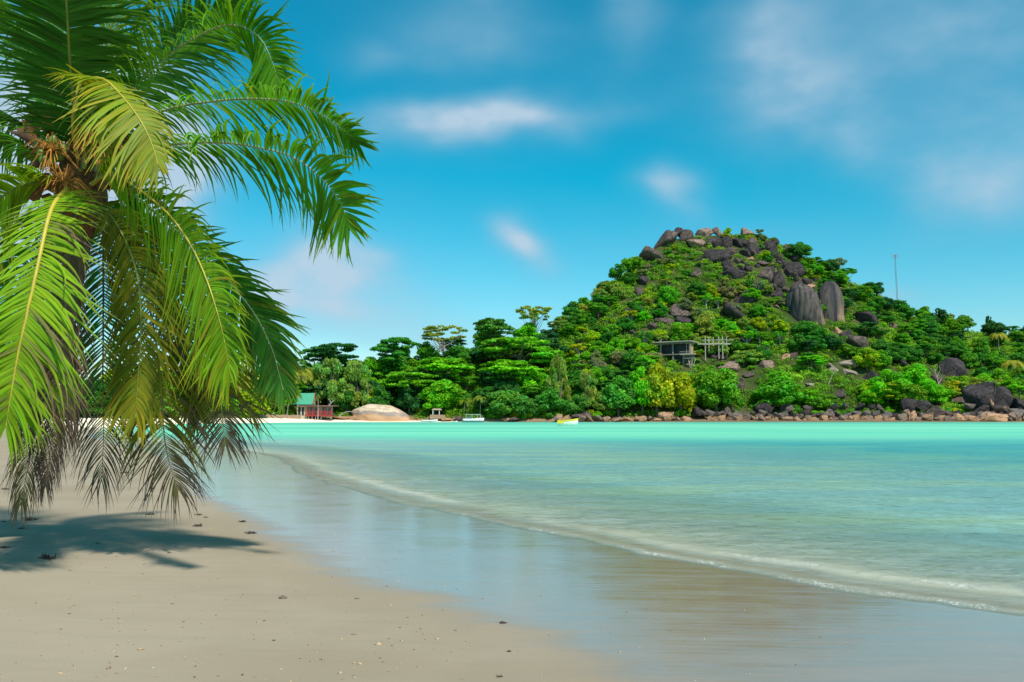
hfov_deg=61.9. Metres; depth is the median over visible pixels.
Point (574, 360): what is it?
sparse tree
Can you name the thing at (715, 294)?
broadleaf tree
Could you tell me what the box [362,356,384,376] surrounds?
broadleaf tree
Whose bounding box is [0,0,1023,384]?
sky
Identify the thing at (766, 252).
broadleaf tree
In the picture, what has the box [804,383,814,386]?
boulder
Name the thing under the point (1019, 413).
boulder
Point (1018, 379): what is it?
umbrella tree
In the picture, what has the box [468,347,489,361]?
broadleaf tree
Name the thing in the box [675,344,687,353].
window
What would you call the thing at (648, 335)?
sparse tree
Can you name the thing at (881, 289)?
broadleaf tree
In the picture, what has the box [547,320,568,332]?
umbrella tree
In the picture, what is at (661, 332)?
broadleaf tree
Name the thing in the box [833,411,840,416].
boulder
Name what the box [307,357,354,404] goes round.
casuarina tree
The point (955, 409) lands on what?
shrub
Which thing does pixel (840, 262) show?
sparse tree
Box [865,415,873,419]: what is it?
boulder
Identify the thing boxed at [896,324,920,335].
umbrella tree
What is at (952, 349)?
umbrella tree
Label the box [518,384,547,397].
umbrella tree
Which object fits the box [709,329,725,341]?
broadleaf tree
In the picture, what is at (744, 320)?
broadleaf tree
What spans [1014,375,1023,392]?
umbrella tree
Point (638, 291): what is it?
boulder
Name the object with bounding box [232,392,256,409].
umbrella tree
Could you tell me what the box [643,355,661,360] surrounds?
umbrella tree
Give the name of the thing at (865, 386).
broadleaf tree
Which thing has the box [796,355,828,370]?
umbrella tree
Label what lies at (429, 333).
airy tree
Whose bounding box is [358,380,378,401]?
broadleaf tree
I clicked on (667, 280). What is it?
sparse tree
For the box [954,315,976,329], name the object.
broadleaf tree
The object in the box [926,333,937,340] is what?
broadleaf tree
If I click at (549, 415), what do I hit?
shrub
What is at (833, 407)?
boulder
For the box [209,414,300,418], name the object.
stone wall
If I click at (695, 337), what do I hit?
broadleaf tree
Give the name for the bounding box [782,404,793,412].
boulder
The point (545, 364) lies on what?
broadleaf tree
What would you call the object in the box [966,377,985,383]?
broadleaf tree
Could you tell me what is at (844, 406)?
boulder
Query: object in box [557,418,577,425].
yellow boat
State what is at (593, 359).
broadleaf tree
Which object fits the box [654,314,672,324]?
boulder
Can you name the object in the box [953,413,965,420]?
boulder
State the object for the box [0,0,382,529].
coconut palm
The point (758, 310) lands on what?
broadleaf tree
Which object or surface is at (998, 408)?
boulder
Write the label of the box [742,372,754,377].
boulder
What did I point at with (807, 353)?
broadleaf tree
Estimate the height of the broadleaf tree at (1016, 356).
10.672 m
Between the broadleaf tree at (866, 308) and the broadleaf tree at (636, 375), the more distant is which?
the broadleaf tree at (866, 308)
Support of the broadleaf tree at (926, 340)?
on the hill
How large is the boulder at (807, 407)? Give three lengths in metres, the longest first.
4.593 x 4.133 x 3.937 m
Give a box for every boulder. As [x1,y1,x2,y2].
[333,416,348,419]
[348,416,359,419]
[351,404,409,420]
[455,416,462,420]
[500,418,509,421]
[508,416,519,421]
[571,411,591,417]
[578,416,585,421]
[584,416,591,421]
[593,415,602,421]
[602,416,610,421]
[612,417,621,421]
[634,287,643,295]
[637,416,646,421]
[638,276,647,284]
[639,246,663,259]
[647,323,657,329]
[653,230,677,248]
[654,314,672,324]
[658,412,673,420]
[669,304,692,317]
[674,227,682,236]
[675,316,691,322]
[679,229,693,241]
[680,416,690,420]
[686,239,705,246]
[690,268,701,277]
[691,407,703,416]
[695,228,712,237]
[702,249,731,261]
[705,409,714,416]
[707,238,715,245]
[708,352,726,361]
[712,227,721,236]
[712,238,723,247]
[717,414,725,420]
[718,360,740,371]
[720,302,743,318]
[721,259,732,266]
[722,236,732,247]
[722,268,747,278]
[723,265,735,271]
[724,407,731,412]
[726,247,737,254]
[731,411,741,417]
[732,238,742,247]
[732,258,739,263]
[733,290,754,302]
[737,382,744,390]
[739,249,750,256]
[740,227,753,234]
[740,238,746,246]
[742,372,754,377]
[742,414,749,420]
[744,237,757,247]
[744,266,752,271]
[745,244,759,254]
[755,402,764,413]
[757,260,769,265]
[757,266,772,282]
[758,360,773,368]
[758,409,767,416]
[758,414,765,420]
[763,241,775,250]
[763,403,770,410]
[765,242,771,249]
[769,266,776,274]
[769,288,783,297]
[770,246,778,257]
[771,238,779,244]
[772,270,785,288]
[774,413,784,420]
[775,258,785,268]
[782,286,789,293]
[782,353,790,359]
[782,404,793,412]
[783,262,805,276]
[784,269,792,276]
[784,416,793,420]
[788,272,798,281]
[790,254,798,260]
[790,279,802,287]
[790,352,797,359]
[801,278,812,284]
[802,405,812,410]
[802,410,811,416]
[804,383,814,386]
[819,415,827,420]
[823,408,834,417]
[828,366,838,371]
[830,404,838,410]
[833,327,841,333]
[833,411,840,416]
[834,389,845,399]
[838,330,851,337]
[838,360,858,367]
[838,414,847,420]
[840,403,847,409]
[843,369,857,374]
[846,335,868,348]
[852,411,861,416]
[852,414,858,419]
[853,311,878,325]
[855,403,864,410]
[862,371,878,379]
[862,410,870,415]
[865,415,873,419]
[868,404,874,409]
[871,410,879,417]
[874,415,881,419]
[876,404,883,411]
[881,413,889,420]
[887,323,897,328]
[892,359,907,367]
[896,413,907,420]
[900,398,917,411]
[902,409,909,420]
[910,411,916,419]
[914,416,921,420]
[916,400,932,409]
[922,413,933,420]
[923,406,944,417]
[930,374,942,383]
[938,357,967,377]
[943,415,950,420]
[944,410,954,416]
[947,396,965,403]
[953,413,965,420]
[962,382,995,410]
[964,403,975,409]
[964,415,975,420]
[974,405,989,411]
[976,412,1008,421]
[991,405,1009,413]
[995,386,1012,407]
[1005,408,1023,420]
[1007,412,1016,420]
[1010,399,1023,409]
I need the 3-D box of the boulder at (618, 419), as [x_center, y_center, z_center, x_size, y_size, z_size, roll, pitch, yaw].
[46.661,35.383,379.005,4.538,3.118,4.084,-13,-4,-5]
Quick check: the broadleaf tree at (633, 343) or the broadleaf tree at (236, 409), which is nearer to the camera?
the broadleaf tree at (236, 409)
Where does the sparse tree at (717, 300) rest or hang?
on the hill
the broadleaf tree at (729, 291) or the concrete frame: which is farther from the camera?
the broadleaf tree at (729, 291)
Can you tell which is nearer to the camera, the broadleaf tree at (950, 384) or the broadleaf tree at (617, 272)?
the broadleaf tree at (950, 384)
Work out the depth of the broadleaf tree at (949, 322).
507.82 m
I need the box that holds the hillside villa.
[652,340,697,367]
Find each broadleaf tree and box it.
[76,387,109,415]
[81,378,114,405]
[152,393,178,415]
[217,394,239,411]
[240,392,270,414]
[269,397,287,410]
[296,366,313,380]
[313,377,331,402]
[333,390,359,414]
[336,375,361,395]
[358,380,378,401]
[361,388,373,405]
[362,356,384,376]
[365,385,394,405]
[366,377,382,385]
[378,354,407,374]
[383,378,409,397]
[394,387,422,412]
[397,345,415,362]
[399,359,419,372]
[406,383,424,402]
[413,341,439,359]
[417,356,440,373]
[417,385,450,414]
[422,379,466,411]
[426,373,454,386]
[442,344,471,362]
[446,357,475,378]
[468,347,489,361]
[470,386,494,402]
[472,328,501,346]
[473,391,495,410]
[476,365,503,385]
[484,390,522,417]
[493,381,520,392]
[509,369,529,382]
[510,395,538,416]
[511,322,540,336]
[516,349,538,365]
[519,370,546,398]
[532,334,553,348]
[534,387,568,412]
[540,329,559,342]
[542,353,568,367]
[542,367,561,381]
[554,315,570,325]
[557,322,578,335]
[562,301,581,316]
[562,394,589,413]
[564,347,579,356]
[567,312,583,323]
[567,370,582,378]
[568,373,597,395]
[576,303,589,311]
[576,310,592,321]
[576,327,587,331]
[578,297,593,309]
[578,351,591,361]
[578,363,591,369]
[583,330,600,343]
[586,316,596,325]
[587,357,602,365]
[588,340,605,348]
[589,350,604,359]
[590,288,608,300]
[590,324,602,331]
[590,360,608,367]
[591,366,607,385]
[591,392,613,411]
[596,280,610,290]
[597,327,605,334]
[599,331,619,341]
[599,376,638,415]
[600,344,615,358]
[601,366,611,379]
[604,324,621,335]
[605,280,625,291]
[606,282,626,300]
[607,337,625,349]
[608,264,625,280]
[609,351,624,366]
[610,303,620,307]
[613,349,626,354]
[616,317,634,331]
[621,258,634,271]
[621,272,636,283]
[621,307,633,314]
[621,349,644,370]
[625,338,649,350]
[628,366,655,414]
[631,256,644,270]
[631,304,646,317]
[631,355,655,373]
[632,311,652,321]
[634,347,645,354]
[634,362,676,415]
[637,269,648,275]
[639,294,650,300]
[640,346,659,352]
[642,263,650,269]
[642,297,652,304]
[646,352,664,360]
[651,330,667,338]
[652,258,663,264]
[652,302,669,316]
[657,286,678,306]
[663,258,674,263]
[664,264,674,268]
[664,371,698,409]
[669,322,693,337]
[670,330,688,340]
[677,298,693,309]
[682,269,690,275]
[686,292,697,299]
[687,281,707,294]
[687,323,697,331]
[689,333,701,347]
[690,308,703,318]
[692,371,714,386]
[693,336,712,347]
[694,311,715,335]
[695,367,741,411]
[704,283,716,293]
[706,341,728,353]
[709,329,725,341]
[711,292,720,296]
[714,319,729,326]
[718,286,737,298]
[720,321,739,335]
[720,331,736,339]
[723,227,731,234]
[725,340,741,350]
[726,283,736,287]
[730,350,757,364]
[736,285,747,292]
[736,316,751,325]
[742,288,760,298]
[742,325,756,341]
[744,279,753,285]
[744,348,765,361]
[748,304,767,317]
[750,317,766,330]
[753,376,807,410]
[754,233,766,240]
[754,346,772,358]
[758,332,775,340]
[759,250,769,257]
[760,281,773,294]
[763,254,773,261]
[764,386,781,408]
[771,319,789,331]
[774,298,785,304]
[782,246,804,256]
[787,334,805,350]
[792,321,817,338]
[794,389,822,403]
[795,242,812,256]
[798,352,820,365]
[800,257,816,265]
[801,335,826,350]
[803,393,832,410]
[804,262,825,275]
[805,268,814,276]
[805,326,831,337]
[816,279,827,286]
[818,274,829,279]
[824,335,843,349]
[825,259,840,271]
[835,272,849,283]
[838,343,857,355]
[852,285,873,301]
[852,347,882,370]
[855,347,872,354]
[857,306,875,314]
[857,380,875,395]
[857,390,884,403]
[862,282,878,289]
[866,296,886,311]
[868,369,908,404]
[871,282,884,294]
[871,339,889,351]
[872,349,891,368]
[876,311,897,321]
[882,297,895,310]
[885,347,904,360]
[888,342,907,350]
[891,332,912,341]
[891,381,928,403]
[892,300,909,308]
[893,306,915,317]
[901,350,911,360]
[901,363,927,377]
[902,363,936,392]
[905,346,923,361]
[909,329,927,339]
[914,306,930,317]
[915,320,940,333]
[916,336,938,346]
[918,314,934,320]
[925,352,947,364]
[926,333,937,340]
[926,383,949,403]
[929,308,948,326]
[934,334,950,344]
[936,323,948,332]
[937,312,954,327]
[938,384,956,396]
[942,381,960,397]
[944,341,969,357]
[949,320,963,329]
[950,336,965,345]
[950,375,968,381]
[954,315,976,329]
[954,381,969,396]
[960,351,978,368]
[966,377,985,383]
[968,373,990,382]
[970,338,988,350]
[971,347,989,357]
[972,367,993,376]
[980,320,1006,335]
[984,351,999,363]
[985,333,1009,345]
[989,368,1009,379]
[991,350,1006,357]
[992,357,1021,368]
[993,370,1016,377]
[1007,330,1023,340]
[1007,352,1023,363]
[1009,346,1023,352]
[1010,368,1023,374]
[1012,342,1023,346]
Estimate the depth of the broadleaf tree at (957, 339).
485.71 m
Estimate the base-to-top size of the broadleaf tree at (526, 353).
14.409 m
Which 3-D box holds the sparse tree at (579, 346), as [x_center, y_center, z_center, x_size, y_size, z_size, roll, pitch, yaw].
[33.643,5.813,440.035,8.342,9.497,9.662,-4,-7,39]
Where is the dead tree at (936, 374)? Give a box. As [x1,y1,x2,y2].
[930,367,942,383]
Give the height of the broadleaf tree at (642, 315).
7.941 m
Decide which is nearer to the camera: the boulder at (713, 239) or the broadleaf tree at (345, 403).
the broadleaf tree at (345, 403)
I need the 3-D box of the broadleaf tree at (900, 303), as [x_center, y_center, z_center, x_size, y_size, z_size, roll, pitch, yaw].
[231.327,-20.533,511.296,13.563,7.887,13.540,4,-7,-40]
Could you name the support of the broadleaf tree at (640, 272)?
on the hill
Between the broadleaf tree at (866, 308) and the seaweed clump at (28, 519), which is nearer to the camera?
the seaweed clump at (28, 519)
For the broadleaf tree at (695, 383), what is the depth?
402.76 m
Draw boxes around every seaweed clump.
[22,516,39,520]
[37,553,55,559]
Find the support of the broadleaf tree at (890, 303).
on the hill
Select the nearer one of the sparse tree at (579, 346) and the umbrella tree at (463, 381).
the umbrella tree at (463, 381)
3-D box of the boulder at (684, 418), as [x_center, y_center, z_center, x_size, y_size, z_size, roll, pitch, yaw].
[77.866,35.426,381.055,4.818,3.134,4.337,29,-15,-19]
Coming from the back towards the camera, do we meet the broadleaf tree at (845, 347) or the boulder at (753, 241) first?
the boulder at (753, 241)
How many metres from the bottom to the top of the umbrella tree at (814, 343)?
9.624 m
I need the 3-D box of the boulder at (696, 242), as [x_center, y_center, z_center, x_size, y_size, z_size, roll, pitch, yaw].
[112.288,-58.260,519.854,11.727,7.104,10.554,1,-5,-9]
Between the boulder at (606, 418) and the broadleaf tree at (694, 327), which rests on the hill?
the broadleaf tree at (694, 327)
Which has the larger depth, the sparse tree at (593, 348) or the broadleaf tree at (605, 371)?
the sparse tree at (593, 348)
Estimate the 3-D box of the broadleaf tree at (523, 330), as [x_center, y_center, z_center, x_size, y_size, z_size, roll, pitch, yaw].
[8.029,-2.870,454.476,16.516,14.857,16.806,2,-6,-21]
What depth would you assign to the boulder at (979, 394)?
392.75 m
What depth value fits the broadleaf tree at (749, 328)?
446.38 m
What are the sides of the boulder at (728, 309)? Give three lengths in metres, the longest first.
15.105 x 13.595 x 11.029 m
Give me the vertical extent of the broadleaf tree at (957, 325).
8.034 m
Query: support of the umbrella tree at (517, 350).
on the hill
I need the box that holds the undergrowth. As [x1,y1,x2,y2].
[233,233,1023,419]
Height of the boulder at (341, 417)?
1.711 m
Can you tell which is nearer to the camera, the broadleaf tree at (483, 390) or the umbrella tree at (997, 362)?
the broadleaf tree at (483, 390)
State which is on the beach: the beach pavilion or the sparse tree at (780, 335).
the beach pavilion
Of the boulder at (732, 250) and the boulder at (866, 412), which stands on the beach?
the boulder at (866, 412)
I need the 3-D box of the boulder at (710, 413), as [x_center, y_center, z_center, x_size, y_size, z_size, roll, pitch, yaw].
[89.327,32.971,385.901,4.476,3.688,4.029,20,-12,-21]
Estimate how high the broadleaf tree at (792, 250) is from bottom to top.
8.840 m
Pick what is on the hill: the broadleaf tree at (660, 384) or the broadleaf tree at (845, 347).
the broadleaf tree at (845, 347)
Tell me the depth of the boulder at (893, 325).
485.62 m
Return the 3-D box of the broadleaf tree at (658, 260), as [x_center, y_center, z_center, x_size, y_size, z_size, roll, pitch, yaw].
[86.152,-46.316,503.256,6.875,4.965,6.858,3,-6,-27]
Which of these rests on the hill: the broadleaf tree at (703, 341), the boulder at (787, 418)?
the broadleaf tree at (703, 341)
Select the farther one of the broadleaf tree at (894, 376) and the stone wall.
the broadleaf tree at (894, 376)
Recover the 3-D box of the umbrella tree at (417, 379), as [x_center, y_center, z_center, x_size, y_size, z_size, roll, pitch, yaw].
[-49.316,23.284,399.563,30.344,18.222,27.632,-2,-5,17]
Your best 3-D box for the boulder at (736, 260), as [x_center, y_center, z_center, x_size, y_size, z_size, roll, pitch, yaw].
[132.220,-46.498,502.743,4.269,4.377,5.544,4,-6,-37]
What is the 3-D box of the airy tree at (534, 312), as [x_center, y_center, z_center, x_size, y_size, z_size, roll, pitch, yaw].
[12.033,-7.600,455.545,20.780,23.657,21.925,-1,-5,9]
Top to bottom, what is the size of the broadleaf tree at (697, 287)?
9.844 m
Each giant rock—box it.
[785,283,824,325]
[817,281,844,323]
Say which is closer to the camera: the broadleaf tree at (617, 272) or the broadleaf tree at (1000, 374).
the broadleaf tree at (1000, 374)
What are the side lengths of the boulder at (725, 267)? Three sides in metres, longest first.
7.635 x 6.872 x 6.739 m
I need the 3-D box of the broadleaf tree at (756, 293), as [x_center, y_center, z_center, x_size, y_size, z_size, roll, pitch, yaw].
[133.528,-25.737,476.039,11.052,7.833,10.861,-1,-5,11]
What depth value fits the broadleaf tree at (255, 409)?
349.54 m
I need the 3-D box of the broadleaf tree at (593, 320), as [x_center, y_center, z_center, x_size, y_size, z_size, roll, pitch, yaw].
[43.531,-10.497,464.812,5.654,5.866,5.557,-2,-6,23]
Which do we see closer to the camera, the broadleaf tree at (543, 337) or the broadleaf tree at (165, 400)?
the broadleaf tree at (165, 400)
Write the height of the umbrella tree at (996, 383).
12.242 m
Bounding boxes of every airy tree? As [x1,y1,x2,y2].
[421,325,468,356]
[515,305,552,332]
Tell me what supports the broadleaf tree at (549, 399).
on the hill
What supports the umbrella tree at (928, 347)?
on the hill
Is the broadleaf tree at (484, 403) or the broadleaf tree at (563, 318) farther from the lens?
the broadleaf tree at (563, 318)
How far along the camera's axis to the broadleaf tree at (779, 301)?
469.93 m
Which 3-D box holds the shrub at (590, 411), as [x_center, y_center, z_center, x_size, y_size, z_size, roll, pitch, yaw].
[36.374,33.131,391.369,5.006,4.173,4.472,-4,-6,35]
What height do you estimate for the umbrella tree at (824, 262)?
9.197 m
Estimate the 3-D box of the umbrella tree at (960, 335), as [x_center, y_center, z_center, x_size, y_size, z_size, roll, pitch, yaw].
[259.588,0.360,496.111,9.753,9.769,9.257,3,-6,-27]
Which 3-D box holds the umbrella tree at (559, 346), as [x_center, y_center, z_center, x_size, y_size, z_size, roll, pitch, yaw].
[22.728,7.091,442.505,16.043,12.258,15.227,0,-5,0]
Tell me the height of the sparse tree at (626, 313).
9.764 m
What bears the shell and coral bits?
on the beach
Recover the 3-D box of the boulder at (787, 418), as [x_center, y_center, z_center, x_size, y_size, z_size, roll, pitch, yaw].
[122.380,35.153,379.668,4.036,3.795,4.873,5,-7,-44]
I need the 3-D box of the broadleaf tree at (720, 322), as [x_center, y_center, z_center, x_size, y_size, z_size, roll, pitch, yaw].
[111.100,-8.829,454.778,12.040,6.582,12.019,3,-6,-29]
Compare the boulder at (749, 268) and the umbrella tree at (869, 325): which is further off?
the boulder at (749, 268)
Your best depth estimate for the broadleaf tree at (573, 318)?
462.64 m
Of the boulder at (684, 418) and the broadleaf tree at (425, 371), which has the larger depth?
the broadleaf tree at (425, 371)
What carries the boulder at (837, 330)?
on the hill
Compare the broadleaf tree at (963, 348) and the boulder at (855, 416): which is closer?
the boulder at (855, 416)
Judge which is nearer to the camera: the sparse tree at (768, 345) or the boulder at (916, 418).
the boulder at (916, 418)
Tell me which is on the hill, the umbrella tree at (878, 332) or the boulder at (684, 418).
the umbrella tree at (878, 332)
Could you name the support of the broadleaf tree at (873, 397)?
on the hill
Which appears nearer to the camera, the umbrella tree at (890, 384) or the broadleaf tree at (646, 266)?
the umbrella tree at (890, 384)
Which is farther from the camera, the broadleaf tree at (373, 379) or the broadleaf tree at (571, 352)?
the broadleaf tree at (571, 352)
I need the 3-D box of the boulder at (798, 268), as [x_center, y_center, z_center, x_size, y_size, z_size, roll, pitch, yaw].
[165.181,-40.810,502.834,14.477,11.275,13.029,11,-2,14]
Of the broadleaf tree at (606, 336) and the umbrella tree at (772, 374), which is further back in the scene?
the broadleaf tree at (606, 336)
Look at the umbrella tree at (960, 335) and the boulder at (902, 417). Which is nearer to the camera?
the boulder at (902, 417)
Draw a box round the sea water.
[133,422,1023,610]
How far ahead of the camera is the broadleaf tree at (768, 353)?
427.97 m
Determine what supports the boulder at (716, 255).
on the hill
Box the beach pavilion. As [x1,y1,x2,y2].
[293,393,335,419]
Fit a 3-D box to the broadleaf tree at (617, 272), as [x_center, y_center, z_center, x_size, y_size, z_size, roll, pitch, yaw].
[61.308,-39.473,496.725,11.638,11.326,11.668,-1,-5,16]
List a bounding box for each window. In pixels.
[663,345,671,353]
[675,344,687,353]
[675,355,684,363]
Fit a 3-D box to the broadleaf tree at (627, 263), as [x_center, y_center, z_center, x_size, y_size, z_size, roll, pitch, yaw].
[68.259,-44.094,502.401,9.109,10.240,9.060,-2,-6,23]
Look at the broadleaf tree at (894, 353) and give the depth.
437.33 m
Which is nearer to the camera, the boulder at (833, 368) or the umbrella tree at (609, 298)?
the boulder at (833, 368)
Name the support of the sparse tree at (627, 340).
on the hill
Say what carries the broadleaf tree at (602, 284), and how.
on the hill
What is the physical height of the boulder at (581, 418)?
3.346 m
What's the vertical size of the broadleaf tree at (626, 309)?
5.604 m
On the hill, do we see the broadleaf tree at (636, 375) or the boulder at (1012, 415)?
the broadleaf tree at (636, 375)
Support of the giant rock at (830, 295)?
on the hill
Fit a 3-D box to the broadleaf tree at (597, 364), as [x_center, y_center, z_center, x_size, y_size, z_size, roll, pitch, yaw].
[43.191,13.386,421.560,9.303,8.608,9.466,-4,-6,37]
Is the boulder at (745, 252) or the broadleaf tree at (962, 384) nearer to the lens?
the broadleaf tree at (962, 384)
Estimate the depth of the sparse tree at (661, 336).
442.97 m
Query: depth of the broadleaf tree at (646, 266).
497.82 m
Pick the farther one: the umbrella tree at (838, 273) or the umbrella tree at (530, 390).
the umbrella tree at (838, 273)
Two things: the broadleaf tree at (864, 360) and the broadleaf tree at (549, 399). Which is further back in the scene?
the broadleaf tree at (864, 360)
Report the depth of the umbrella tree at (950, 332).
503.52 m
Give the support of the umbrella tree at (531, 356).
on the hill
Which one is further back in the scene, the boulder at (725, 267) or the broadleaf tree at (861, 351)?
the boulder at (725, 267)
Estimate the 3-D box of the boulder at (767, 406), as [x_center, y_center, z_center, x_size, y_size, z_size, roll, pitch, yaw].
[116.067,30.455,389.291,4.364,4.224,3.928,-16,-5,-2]
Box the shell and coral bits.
[0,487,820,681]
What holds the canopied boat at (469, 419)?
on the sea water
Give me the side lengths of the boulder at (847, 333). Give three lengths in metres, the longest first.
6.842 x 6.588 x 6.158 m
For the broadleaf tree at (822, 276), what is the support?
on the hill
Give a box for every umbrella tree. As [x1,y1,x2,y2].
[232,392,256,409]
[294,380,314,392]
[297,348,330,366]
[299,379,328,403]
[307,342,358,365]
[334,366,344,378]
[369,336,419,369]
[379,371,438,392]
[404,370,429,384]
[413,357,474,379]
[441,338,467,348]
[453,376,479,391]
[455,392,471,406]
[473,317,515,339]
[475,344,505,361]
[477,359,544,380]
[480,336,563,365]
[494,373,515,382]
[504,343,528,360]
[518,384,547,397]
[525,355,550,367]
[542,343,570,351]
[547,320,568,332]
[587,302,608,320]
[592,294,604,303]
[598,380,615,386]
[600,295,618,308]
[608,369,631,379]
[631,361,654,373]
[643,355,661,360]
[731,343,756,350]
[765,371,792,381]
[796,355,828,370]
[798,340,819,351]
[817,260,830,267]
[824,270,846,279]
[835,268,857,274]
[840,288,857,299]
[844,299,854,315]
[847,288,862,300]
[855,322,879,336]
[863,328,889,339]
[870,382,899,405]
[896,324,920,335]
[910,320,927,328]
[913,343,939,359]
[931,345,960,356]
[946,330,966,335]
[949,333,968,340]
[976,358,994,366]
[983,357,1006,369]
[983,380,999,386]
[999,380,1023,395]
[1004,326,1019,332]
[1012,378,1023,399]
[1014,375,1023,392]
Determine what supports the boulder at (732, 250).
on the hill
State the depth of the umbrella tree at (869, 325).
457.98 m
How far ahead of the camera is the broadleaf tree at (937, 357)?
452.49 m
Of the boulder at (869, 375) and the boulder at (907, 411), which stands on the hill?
the boulder at (869, 375)
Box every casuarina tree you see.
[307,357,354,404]
[342,358,373,408]
[544,352,572,400]
[578,370,600,408]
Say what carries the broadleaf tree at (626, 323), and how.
on the hill
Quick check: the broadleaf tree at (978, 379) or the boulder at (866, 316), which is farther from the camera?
the boulder at (866, 316)
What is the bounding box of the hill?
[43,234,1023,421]
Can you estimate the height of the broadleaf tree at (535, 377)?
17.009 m
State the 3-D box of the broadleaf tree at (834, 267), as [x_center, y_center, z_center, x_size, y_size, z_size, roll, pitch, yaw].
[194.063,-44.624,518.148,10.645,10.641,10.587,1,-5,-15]
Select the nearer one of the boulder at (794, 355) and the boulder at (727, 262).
the boulder at (794, 355)
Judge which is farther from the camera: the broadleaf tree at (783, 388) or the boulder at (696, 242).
the boulder at (696, 242)
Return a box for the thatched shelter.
[430,408,444,418]
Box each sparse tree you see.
[566,355,581,370]
[568,343,587,356]
[570,363,586,369]
[589,346,601,351]
[600,317,611,325]
[620,337,641,348]
[622,310,636,320]
[638,331,653,342]
[653,334,669,341]
[660,278,671,284]
[696,260,706,266]
[698,293,712,306]
[708,297,723,308]
[733,330,746,337]
[736,330,754,342]
[751,280,765,289]
[753,331,769,345]
[762,340,774,349]
[767,263,780,268]
[772,331,788,343]
[832,257,846,267]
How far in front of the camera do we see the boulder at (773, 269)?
494.19 m
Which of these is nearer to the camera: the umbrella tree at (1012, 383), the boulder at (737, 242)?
the umbrella tree at (1012, 383)
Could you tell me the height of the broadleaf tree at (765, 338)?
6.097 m
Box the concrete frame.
[698,336,733,360]
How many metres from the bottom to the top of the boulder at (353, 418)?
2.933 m
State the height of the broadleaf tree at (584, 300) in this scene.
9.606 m
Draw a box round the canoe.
[421,419,437,421]
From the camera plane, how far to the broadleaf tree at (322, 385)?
398.51 m
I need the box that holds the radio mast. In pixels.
[892,255,897,296]
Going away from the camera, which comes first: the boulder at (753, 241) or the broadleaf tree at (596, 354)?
the broadleaf tree at (596, 354)
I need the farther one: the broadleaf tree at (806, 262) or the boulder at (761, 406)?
the broadleaf tree at (806, 262)
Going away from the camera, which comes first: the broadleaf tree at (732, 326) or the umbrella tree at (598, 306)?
the broadleaf tree at (732, 326)
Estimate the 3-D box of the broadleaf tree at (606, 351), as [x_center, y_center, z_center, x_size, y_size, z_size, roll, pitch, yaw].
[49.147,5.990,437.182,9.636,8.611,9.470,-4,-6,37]
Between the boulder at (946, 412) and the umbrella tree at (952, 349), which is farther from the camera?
the umbrella tree at (952, 349)
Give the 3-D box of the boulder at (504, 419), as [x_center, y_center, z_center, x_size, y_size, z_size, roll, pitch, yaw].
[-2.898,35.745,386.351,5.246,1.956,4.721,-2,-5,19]
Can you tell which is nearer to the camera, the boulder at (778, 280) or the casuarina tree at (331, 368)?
the casuarina tree at (331, 368)
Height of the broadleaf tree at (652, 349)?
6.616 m
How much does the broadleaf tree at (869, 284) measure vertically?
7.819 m
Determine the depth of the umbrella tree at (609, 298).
473.92 m
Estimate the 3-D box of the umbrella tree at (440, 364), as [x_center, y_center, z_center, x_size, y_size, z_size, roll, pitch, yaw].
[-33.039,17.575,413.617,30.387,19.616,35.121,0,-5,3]
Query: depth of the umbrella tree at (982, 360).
463.88 m
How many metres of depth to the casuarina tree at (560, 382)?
395.37 m
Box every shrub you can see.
[486,412,495,417]
[510,412,520,417]
[541,413,553,417]
[586,409,595,415]
[593,411,604,416]
[603,411,613,416]
[674,275,682,279]
[675,410,685,416]
[732,399,745,405]
[794,408,802,413]
[952,408,964,413]
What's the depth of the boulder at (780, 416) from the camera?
378.58 m
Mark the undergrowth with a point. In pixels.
(458, 410)
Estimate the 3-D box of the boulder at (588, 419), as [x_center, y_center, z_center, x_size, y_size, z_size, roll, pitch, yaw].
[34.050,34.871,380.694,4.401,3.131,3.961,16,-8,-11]
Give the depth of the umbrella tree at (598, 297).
473.12 m
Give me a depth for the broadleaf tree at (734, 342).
437.01 m
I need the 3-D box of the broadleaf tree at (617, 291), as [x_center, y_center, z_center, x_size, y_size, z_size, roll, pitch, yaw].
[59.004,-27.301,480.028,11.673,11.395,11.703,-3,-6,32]
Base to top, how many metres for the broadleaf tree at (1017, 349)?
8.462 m
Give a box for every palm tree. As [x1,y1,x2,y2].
[294,368,319,407]
[457,398,473,410]
[472,395,487,413]
[988,333,1009,349]
[1000,360,1023,372]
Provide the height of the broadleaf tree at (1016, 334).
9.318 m
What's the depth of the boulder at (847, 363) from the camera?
428.74 m
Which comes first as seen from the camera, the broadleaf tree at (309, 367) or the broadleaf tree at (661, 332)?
the broadleaf tree at (309, 367)
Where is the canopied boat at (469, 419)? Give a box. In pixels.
[461,414,483,421]
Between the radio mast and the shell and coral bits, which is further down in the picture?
the shell and coral bits
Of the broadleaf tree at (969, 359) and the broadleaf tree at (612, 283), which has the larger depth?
the broadleaf tree at (612, 283)
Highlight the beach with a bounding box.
[0,418,1023,681]
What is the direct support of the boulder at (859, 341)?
on the hill
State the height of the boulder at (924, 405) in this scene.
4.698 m
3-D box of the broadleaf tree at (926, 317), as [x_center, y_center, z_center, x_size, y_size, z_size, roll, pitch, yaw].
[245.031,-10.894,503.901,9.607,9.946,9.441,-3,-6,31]
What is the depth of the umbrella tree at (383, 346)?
419.89 m
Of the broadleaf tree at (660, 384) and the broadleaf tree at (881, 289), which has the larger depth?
the broadleaf tree at (881, 289)
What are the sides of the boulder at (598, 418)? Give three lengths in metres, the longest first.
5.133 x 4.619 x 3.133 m
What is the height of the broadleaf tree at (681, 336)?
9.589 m
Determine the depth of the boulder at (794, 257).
514.42 m

